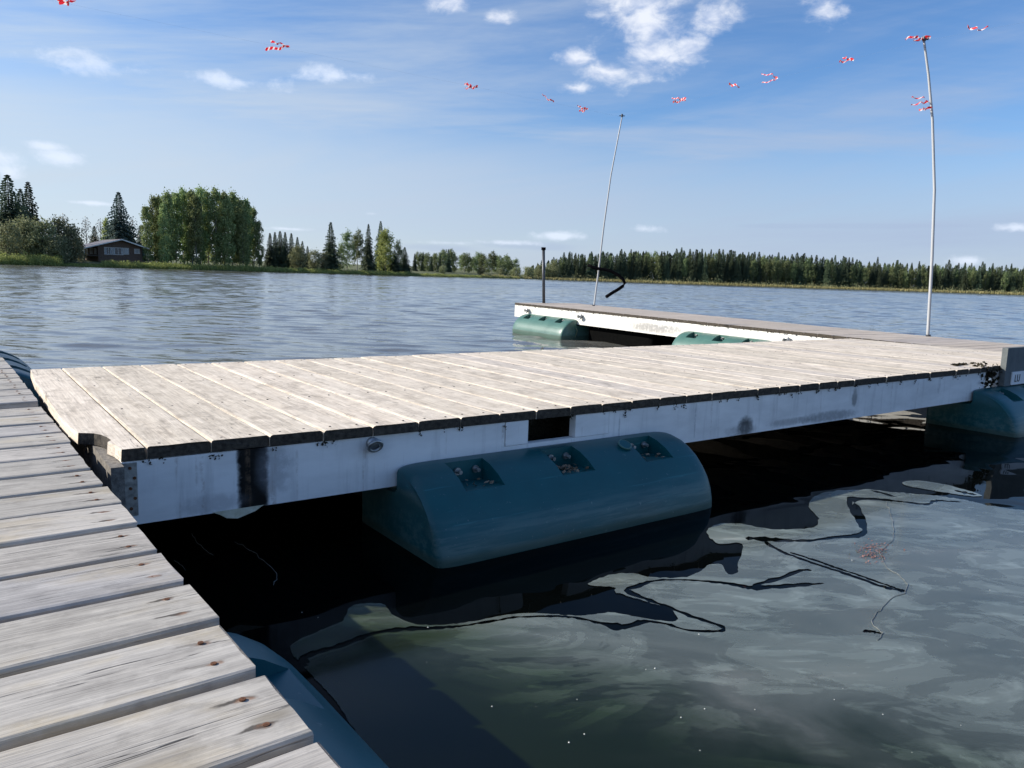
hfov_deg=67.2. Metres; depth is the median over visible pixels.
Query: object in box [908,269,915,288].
broadleaf tree
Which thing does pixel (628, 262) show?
broadleaf tree
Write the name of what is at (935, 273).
spruce tree
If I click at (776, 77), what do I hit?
flagging ribbon
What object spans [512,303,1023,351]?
floating dock
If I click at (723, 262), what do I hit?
spruce tree
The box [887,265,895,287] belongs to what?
broadleaf tree
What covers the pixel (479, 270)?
willow bush
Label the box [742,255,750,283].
spruce tree
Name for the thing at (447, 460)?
floating dock
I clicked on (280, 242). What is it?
spruce tree
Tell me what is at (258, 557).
floating thread
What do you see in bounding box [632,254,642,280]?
spruce tree
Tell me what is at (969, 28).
flagging ribbon
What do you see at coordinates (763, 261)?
broadleaf tree
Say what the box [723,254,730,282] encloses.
spruce tree
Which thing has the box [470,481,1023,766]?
surface film
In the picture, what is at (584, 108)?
flagging ribbon
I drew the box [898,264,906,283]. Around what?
broadleaf tree
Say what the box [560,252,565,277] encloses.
spruce tree
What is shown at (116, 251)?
window
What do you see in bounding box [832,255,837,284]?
spruce tree
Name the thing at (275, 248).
spruce tree
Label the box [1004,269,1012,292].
spruce tree
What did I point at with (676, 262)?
spruce tree
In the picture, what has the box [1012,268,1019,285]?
broadleaf tree
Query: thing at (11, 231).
willow bush
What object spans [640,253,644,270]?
spruce tree
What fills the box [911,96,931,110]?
flagging ribbon
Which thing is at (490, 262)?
birch tree
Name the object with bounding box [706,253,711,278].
broadleaf tree
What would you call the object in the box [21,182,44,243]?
spruce tree
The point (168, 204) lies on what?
poplar tree
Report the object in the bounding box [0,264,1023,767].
lake water
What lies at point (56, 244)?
round shrub
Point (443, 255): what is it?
birch tree
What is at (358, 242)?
birch tree
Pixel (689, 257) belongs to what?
broadleaf tree
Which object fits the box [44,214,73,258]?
willow bush
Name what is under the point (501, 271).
willow bush
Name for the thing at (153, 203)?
poplar tree
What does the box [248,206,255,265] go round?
poplar tree
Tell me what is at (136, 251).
window
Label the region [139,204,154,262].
poplar tree
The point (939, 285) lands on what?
spruce tree
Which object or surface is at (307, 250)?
spruce tree
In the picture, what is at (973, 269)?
broadleaf tree
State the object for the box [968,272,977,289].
broadleaf tree
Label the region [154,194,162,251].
poplar tree
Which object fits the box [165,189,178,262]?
poplar tree
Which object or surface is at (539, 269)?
willow bush
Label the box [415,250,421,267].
birch tree
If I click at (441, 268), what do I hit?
willow bush
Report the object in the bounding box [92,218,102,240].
bare tree
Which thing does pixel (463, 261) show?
birch tree
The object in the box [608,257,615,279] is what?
spruce tree
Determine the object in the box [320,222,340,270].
spruce tree
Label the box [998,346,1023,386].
sign board
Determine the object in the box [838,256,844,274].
spruce tree
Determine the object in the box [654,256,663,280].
broadleaf tree
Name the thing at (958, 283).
spruce tree
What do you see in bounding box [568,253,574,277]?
spruce tree
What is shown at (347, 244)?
birch tree
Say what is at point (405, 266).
spruce tree
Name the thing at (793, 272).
broadleaf tree
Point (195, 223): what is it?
poplar tree
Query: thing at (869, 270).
broadleaf tree
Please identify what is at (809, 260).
broadleaf tree
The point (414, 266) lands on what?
spruce tree
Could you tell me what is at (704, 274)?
spruce tree
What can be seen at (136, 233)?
bare tree
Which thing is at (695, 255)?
spruce tree
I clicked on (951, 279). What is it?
spruce tree
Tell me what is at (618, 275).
rubber hose
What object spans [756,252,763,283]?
spruce tree
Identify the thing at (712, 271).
broadleaf tree
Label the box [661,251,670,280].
spruce tree
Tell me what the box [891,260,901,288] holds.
spruce tree
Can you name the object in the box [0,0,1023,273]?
sky
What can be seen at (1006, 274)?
broadleaf tree
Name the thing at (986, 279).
broadleaf tree
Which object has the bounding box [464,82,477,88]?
flagging ribbon
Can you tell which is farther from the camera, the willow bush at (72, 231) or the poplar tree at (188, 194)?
the poplar tree at (188, 194)
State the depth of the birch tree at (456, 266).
393.62 m
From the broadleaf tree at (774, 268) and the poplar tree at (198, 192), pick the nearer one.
the poplar tree at (198, 192)
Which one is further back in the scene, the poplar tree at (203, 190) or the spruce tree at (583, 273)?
the spruce tree at (583, 273)
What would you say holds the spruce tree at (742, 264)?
on the shore land
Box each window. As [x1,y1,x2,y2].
[104,247,112,254]
[113,247,122,254]
[124,248,128,254]
[134,249,139,253]
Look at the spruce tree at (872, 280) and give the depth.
468.84 m
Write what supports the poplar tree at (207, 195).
on the shore land
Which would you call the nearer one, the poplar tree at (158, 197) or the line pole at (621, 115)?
the line pole at (621, 115)
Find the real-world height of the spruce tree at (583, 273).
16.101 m
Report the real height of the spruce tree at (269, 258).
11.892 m
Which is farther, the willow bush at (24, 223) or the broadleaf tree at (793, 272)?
the broadleaf tree at (793, 272)
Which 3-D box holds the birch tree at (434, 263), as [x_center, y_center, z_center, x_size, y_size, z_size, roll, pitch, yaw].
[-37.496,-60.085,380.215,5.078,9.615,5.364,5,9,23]
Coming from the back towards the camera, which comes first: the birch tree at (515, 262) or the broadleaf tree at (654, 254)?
the birch tree at (515, 262)
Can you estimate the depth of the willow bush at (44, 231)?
181.98 m
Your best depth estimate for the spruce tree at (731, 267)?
469.38 m
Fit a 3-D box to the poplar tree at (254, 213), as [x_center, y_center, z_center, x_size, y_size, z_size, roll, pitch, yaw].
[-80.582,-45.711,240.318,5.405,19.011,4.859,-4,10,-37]
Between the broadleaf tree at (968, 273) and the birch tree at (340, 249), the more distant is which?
the broadleaf tree at (968, 273)
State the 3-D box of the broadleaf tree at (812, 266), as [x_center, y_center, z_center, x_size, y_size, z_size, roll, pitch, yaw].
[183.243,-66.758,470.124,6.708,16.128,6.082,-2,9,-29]
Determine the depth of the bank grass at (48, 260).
208.52 m
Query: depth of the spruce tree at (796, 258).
473.71 m
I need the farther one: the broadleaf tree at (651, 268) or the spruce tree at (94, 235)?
the broadleaf tree at (651, 268)
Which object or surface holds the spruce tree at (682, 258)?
on the shore land
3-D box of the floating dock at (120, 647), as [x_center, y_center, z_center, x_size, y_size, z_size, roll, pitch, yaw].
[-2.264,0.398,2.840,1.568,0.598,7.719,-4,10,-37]
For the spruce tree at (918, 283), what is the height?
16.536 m
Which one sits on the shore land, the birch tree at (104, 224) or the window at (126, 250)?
the birch tree at (104, 224)
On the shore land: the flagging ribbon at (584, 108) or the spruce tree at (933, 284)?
the spruce tree at (933, 284)
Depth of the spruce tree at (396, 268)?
291.25 m
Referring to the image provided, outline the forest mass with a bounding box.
[526,250,1022,286]
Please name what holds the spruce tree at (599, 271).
on the shore land
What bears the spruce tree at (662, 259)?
on the shore land
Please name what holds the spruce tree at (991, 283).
on the shore land
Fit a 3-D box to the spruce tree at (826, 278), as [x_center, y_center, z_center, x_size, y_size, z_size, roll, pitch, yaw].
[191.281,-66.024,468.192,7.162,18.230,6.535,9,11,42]
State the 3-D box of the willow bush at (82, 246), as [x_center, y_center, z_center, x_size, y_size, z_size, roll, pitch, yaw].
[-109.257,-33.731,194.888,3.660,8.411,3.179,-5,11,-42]
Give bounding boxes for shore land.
[11,259,1014,294]
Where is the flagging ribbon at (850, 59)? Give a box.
[839,56,853,62]
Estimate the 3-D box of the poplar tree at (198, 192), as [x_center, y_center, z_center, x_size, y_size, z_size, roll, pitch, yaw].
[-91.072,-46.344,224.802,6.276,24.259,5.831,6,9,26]
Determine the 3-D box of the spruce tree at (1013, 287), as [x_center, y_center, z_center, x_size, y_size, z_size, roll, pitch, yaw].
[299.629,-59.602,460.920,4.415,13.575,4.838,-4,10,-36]
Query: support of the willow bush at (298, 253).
on the shore land
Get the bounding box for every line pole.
[592,114,624,305]
[921,36,935,336]
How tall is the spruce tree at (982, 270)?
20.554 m
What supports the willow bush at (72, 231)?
on the shore land
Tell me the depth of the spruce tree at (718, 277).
466.50 m
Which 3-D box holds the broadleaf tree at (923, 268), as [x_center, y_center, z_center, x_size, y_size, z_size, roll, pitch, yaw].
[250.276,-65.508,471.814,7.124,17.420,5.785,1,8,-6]
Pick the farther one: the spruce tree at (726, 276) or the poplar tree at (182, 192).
the spruce tree at (726, 276)
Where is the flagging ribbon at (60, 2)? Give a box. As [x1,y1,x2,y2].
[57,0,75,5]
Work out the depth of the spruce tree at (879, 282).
466.49 m
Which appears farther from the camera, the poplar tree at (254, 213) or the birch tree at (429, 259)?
the birch tree at (429, 259)
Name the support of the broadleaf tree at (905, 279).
on the shore land
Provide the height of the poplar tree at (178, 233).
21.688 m
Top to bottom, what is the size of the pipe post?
1.144 m
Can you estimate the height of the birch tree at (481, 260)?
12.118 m
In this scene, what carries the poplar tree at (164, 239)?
on the shore land
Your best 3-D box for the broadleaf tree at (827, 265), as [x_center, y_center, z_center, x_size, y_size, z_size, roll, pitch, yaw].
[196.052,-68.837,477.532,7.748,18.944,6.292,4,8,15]
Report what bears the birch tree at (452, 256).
on the shore land
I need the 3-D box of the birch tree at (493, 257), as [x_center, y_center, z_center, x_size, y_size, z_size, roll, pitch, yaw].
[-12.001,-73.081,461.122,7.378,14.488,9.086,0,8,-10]
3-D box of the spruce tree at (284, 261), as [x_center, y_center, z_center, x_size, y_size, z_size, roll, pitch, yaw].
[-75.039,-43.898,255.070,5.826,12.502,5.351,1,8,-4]
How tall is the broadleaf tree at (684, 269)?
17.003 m
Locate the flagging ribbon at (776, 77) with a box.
[762,73,777,82]
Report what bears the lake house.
on the shore land
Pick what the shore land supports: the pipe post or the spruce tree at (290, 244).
the spruce tree at (290, 244)
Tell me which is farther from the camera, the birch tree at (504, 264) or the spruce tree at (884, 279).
the spruce tree at (884, 279)
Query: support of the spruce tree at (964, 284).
on the shore land
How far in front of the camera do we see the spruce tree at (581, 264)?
471.00 m
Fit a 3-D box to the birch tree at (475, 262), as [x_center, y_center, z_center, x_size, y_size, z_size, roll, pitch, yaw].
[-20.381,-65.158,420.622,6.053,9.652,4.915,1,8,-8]
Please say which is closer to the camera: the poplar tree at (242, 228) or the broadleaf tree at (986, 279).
the poplar tree at (242, 228)
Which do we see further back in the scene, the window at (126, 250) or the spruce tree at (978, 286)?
the spruce tree at (978, 286)
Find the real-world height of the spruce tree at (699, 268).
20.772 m
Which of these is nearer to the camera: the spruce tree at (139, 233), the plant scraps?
the plant scraps
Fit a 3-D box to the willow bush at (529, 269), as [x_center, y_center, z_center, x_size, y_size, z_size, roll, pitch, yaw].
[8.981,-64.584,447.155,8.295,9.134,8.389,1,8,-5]
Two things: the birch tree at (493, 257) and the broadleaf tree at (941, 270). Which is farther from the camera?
the broadleaf tree at (941, 270)
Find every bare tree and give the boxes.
[79,216,94,243]
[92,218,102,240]
[128,216,141,245]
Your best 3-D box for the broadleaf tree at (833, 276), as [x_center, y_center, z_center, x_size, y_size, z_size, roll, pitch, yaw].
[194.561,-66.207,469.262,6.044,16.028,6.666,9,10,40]
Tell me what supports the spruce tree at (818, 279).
on the shore land
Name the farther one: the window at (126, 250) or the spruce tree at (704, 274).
the spruce tree at (704, 274)
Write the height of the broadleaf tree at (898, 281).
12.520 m
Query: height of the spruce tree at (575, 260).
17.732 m
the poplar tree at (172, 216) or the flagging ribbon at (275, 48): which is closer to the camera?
the flagging ribbon at (275, 48)
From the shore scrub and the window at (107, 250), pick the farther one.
the shore scrub
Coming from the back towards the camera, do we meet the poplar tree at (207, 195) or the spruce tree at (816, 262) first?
the spruce tree at (816, 262)
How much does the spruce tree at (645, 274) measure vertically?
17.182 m
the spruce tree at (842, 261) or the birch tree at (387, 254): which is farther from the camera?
the spruce tree at (842, 261)
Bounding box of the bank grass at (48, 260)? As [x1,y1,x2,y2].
[0,251,524,278]
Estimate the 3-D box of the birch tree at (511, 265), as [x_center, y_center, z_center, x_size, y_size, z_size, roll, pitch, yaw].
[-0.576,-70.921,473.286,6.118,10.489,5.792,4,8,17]
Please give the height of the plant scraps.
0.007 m
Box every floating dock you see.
[0,350,388,767]
[30,339,1023,567]
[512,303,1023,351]
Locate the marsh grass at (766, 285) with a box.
[481,273,1023,294]
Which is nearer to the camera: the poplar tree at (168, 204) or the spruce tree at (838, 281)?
the poplar tree at (168, 204)
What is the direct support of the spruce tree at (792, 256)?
on the shore land
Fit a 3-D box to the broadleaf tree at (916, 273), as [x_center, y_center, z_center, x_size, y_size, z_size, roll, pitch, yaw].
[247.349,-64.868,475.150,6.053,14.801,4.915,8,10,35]
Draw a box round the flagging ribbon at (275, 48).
[265,40,289,50]
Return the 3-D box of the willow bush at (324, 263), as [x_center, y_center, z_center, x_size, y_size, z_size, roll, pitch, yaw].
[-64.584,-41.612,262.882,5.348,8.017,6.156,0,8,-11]
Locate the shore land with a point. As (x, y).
(457, 271)
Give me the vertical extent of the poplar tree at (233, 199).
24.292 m
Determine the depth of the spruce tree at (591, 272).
464.91 m
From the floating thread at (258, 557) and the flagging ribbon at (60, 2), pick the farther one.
the flagging ribbon at (60, 2)
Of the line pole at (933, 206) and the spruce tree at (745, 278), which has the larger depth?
the spruce tree at (745, 278)
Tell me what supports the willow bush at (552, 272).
on the shore land
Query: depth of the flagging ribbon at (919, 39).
8.97 m
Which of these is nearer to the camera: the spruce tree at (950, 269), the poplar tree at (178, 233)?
the poplar tree at (178, 233)
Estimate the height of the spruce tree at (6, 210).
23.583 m
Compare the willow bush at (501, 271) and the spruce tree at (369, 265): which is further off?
the willow bush at (501, 271)
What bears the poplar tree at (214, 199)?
on the shore land
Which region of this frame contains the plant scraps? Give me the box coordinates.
[848,538,904,563]
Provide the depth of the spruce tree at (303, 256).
262.63 m
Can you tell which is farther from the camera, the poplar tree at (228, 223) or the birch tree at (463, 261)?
the birch tree at (463, 261)
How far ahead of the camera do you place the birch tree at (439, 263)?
360.50 m
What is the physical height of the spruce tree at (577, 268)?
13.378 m
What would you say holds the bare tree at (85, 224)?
on the shore land
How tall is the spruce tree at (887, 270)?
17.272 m
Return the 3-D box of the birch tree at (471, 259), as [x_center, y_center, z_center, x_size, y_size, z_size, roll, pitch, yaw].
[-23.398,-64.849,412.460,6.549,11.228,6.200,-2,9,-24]
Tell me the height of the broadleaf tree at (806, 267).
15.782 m
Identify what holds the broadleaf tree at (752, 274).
on the shore land
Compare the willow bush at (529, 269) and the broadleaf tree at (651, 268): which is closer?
the willow bush at (529, 269)
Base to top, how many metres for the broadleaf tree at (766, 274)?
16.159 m
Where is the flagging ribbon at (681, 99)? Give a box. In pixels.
[672,97,685,102]
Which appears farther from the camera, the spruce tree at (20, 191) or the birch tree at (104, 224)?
the birch tree at (104, 224)
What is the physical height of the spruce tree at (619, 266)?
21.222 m
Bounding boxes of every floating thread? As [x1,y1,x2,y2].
[235,542,276,584]
[871,502,907,639]
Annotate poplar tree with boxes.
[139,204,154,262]
[148,194,160,262]
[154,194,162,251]
[155,201,171,262]
[157,187,176,262]
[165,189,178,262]
[169,190,186,261]
[174,185,190,263]
[181,187,199,263]
[184,193,204,264]
[193,184,210,262]
[199,187,212,263]
[201,188,216,264]
[205,185,224,265]
[215,190,233,265]
[219,193,238,264]
[225,187,238,265]
[231,198,248,265]
[234,206,249,265]
[241,196,254,265]
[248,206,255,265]
[248,207,260,265]
[252,220,265,267]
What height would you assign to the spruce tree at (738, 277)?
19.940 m
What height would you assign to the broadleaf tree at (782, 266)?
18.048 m
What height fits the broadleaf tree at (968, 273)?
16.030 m
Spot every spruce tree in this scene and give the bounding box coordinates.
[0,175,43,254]
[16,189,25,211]
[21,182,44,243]
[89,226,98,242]
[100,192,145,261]
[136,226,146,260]
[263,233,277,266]
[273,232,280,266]
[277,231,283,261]
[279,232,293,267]
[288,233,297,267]
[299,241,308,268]
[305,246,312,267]
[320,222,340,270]
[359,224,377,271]
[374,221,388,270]
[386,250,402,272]
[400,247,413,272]
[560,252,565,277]
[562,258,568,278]
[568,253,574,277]
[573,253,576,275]
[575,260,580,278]
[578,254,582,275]
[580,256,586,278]
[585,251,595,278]
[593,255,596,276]
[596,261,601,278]
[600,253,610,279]
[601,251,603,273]
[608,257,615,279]
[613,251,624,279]
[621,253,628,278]
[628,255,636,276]
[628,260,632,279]
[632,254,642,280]
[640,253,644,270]
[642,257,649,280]
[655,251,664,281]
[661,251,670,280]
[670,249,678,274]
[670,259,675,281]
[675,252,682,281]
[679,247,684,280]
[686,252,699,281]
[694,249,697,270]
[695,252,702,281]
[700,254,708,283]
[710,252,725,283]
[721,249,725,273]
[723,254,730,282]
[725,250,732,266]
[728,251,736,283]
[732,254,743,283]
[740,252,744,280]
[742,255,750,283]
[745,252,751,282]
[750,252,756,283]
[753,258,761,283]
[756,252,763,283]
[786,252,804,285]
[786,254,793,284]
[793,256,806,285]
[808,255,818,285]
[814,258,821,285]
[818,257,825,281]
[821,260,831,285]
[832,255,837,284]
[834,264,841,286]
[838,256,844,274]
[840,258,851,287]
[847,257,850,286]
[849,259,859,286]
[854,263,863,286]
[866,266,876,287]
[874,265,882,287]
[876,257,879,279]
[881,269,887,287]
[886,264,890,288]
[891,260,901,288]
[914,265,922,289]
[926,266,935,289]
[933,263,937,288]
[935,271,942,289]
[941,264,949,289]
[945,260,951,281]
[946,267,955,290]
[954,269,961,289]
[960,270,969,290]
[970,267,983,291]
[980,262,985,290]
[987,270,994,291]
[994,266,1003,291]
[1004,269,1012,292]
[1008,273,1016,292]
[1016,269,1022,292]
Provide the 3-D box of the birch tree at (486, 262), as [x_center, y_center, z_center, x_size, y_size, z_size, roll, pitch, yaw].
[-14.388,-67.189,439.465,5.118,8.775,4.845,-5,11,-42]
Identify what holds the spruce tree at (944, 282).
on the shore land
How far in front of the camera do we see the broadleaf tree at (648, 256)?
475.42 m
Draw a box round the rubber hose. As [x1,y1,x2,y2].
[587,264,625,297]
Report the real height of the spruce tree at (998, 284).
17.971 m
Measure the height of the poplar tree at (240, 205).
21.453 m
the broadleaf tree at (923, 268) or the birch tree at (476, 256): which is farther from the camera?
the broadleaf tree at (923, 268)
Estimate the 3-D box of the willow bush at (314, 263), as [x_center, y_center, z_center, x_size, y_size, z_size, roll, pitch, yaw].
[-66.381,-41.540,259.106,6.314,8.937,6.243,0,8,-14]
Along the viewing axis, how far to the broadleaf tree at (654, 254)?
475.08 m
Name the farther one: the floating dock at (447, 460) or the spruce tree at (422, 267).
the spruce tree at (422, 267)
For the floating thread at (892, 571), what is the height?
0.002 m
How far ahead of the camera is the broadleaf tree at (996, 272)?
468.37 m
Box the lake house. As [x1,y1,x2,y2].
[84,239,148,262]
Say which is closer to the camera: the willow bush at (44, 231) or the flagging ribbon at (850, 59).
the flagging ribbon at (850, 59)
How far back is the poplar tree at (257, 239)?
235.96 m
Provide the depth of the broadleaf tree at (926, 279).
465.91 m
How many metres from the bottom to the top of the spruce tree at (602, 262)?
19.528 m
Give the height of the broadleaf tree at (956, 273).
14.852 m
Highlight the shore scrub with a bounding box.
[521,271,1023,292]
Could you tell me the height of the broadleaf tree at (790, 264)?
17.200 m
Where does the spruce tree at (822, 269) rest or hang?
on the shore land
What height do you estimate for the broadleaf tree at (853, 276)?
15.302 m
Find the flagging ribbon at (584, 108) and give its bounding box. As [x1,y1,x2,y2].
[577,105,587,111]
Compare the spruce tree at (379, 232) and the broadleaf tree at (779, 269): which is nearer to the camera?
the spruce tree at (379, 232)
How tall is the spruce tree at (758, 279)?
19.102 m
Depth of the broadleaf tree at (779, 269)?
470.15 m
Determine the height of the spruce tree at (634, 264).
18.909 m
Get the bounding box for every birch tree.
[100,217,109,239]
[336,227,356,269]
[336,244,344,268]
[350,229,364,270]
[374,228,396,271]
[394,240,403,270]
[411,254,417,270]
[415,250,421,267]
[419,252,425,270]
[423,252,432,271]
[432,253,438,270]
[436,249,447,269]
[436,254,442,271]
[444,248,455,268]
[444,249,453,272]
[451,253,458,271]
[457,254,462,270]
[460,252,469,272]
[463,253,474,272]
[470,257,478,272]
[474,251,481,270]
[477,253,487,268]
[483,259,490,272]
[485,258,492,272]
[488,251,497,272]
[496,255,504,270]
[499,257,509,274]
[507,260,515,274]
[512,258,520,273]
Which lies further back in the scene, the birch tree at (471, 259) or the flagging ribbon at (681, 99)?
the birch tree at (471, 259)
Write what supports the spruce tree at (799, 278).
on the shore land
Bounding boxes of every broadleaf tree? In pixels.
[559,257,564,275]
[625,252,632,271]
[643,252,650,271]
[646,256,655,279]
[650,251,658,279]
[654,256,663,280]
[681,257,688,281]
[684,252,692,272]
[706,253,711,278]
[707,257,716,280]
[748,259,757,282]
[757,254,766,280]
[763,260,769,282]
[768,257,777,283]
[773,258,785,284]
[776,259,784,283]
[782,260,790,284]
[786,260,791,284]
[789,261,797,284]
[802,263,811,283]
[804,257,812,282]
[808,264,816,284]
[824,258,831,275]
[829,265,837,285]
[848,265,856,285]
[859,267,868,286]
[865,263,871,284]
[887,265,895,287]
[896,272,903,287]
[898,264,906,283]
[902,271,909,288]
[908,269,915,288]
[912,268,917,288]
[917,264,926,285]
[922,271,928,288]
[937,268,943,281]
[953,269,958,288]
[963,266,970,284]
[968,266,976,287]
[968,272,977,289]
[981,271,989,290]
[985,268,991,287]
[993,265,999,287]
[1000,271,1009,290]
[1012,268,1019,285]
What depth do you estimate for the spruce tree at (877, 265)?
480.24 m
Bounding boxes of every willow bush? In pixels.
[0,218,30,257]
[6,210,45,257]
[23,215,62,257]
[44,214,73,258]
[59,219,84,262]
[74,236,86,261]
[286,244,308,268]
[306,247,323,268]
[317,250,330,269]
[438,265,446,273]
[477,265,486,274]
[495,267,505,274]
[509,267,522,276]
[524,266,534,277]
[533,263,546,276]
[546,260,563,277]
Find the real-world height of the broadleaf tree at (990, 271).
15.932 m
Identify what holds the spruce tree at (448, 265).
on the shore land
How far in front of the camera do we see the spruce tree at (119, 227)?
219.96 m
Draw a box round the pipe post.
[541,247,545,302]
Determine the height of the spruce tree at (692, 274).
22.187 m
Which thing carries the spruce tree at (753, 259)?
on the shore land
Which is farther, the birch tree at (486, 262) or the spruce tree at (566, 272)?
the spruce tree at (566, 272)
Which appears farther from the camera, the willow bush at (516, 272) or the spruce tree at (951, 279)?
the spruce tree at (951, 279)
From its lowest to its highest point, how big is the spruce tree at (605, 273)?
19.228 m
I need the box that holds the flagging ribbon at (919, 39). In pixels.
[905,35,930,40]
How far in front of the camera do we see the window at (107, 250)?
204.99 m
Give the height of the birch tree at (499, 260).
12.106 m
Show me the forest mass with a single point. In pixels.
(769, 258)
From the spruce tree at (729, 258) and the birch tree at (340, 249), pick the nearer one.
the birch tree at (340, 249)
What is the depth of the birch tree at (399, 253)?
295.70 m
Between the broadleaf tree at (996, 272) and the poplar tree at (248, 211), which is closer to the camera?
the poplar tree at (248, 211)
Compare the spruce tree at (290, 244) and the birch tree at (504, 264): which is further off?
the birch tree at (504, 264)
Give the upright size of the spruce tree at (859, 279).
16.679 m
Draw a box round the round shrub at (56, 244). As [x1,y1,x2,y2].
[42,231,75,263]
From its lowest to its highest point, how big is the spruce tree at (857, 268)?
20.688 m
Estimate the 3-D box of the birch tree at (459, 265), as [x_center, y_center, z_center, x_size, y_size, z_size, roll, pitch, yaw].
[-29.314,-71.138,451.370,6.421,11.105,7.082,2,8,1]
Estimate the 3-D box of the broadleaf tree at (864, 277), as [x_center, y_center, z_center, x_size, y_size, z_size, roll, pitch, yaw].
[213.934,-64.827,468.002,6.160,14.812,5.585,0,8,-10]
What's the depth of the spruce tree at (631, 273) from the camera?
468.42 m
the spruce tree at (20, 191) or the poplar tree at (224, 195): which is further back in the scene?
the poplar tree at (224, 195)
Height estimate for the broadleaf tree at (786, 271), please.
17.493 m
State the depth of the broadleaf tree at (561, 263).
472.14 m
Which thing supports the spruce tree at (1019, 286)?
on the shore land
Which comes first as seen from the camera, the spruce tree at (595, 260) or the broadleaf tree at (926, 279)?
the broadleaf tree at (926, 279)
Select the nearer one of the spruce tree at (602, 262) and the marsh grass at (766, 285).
the marsh grass at (766, 285)
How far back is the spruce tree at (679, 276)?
469.55 m
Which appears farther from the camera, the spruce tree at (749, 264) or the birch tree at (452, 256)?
the spruce tree at (749, 264)
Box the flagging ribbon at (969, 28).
[967,25,987,30]
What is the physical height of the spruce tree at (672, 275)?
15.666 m
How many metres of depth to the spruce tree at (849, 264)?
475.49 m
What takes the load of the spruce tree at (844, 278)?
on the shore land
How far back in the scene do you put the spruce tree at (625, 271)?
468.42 m

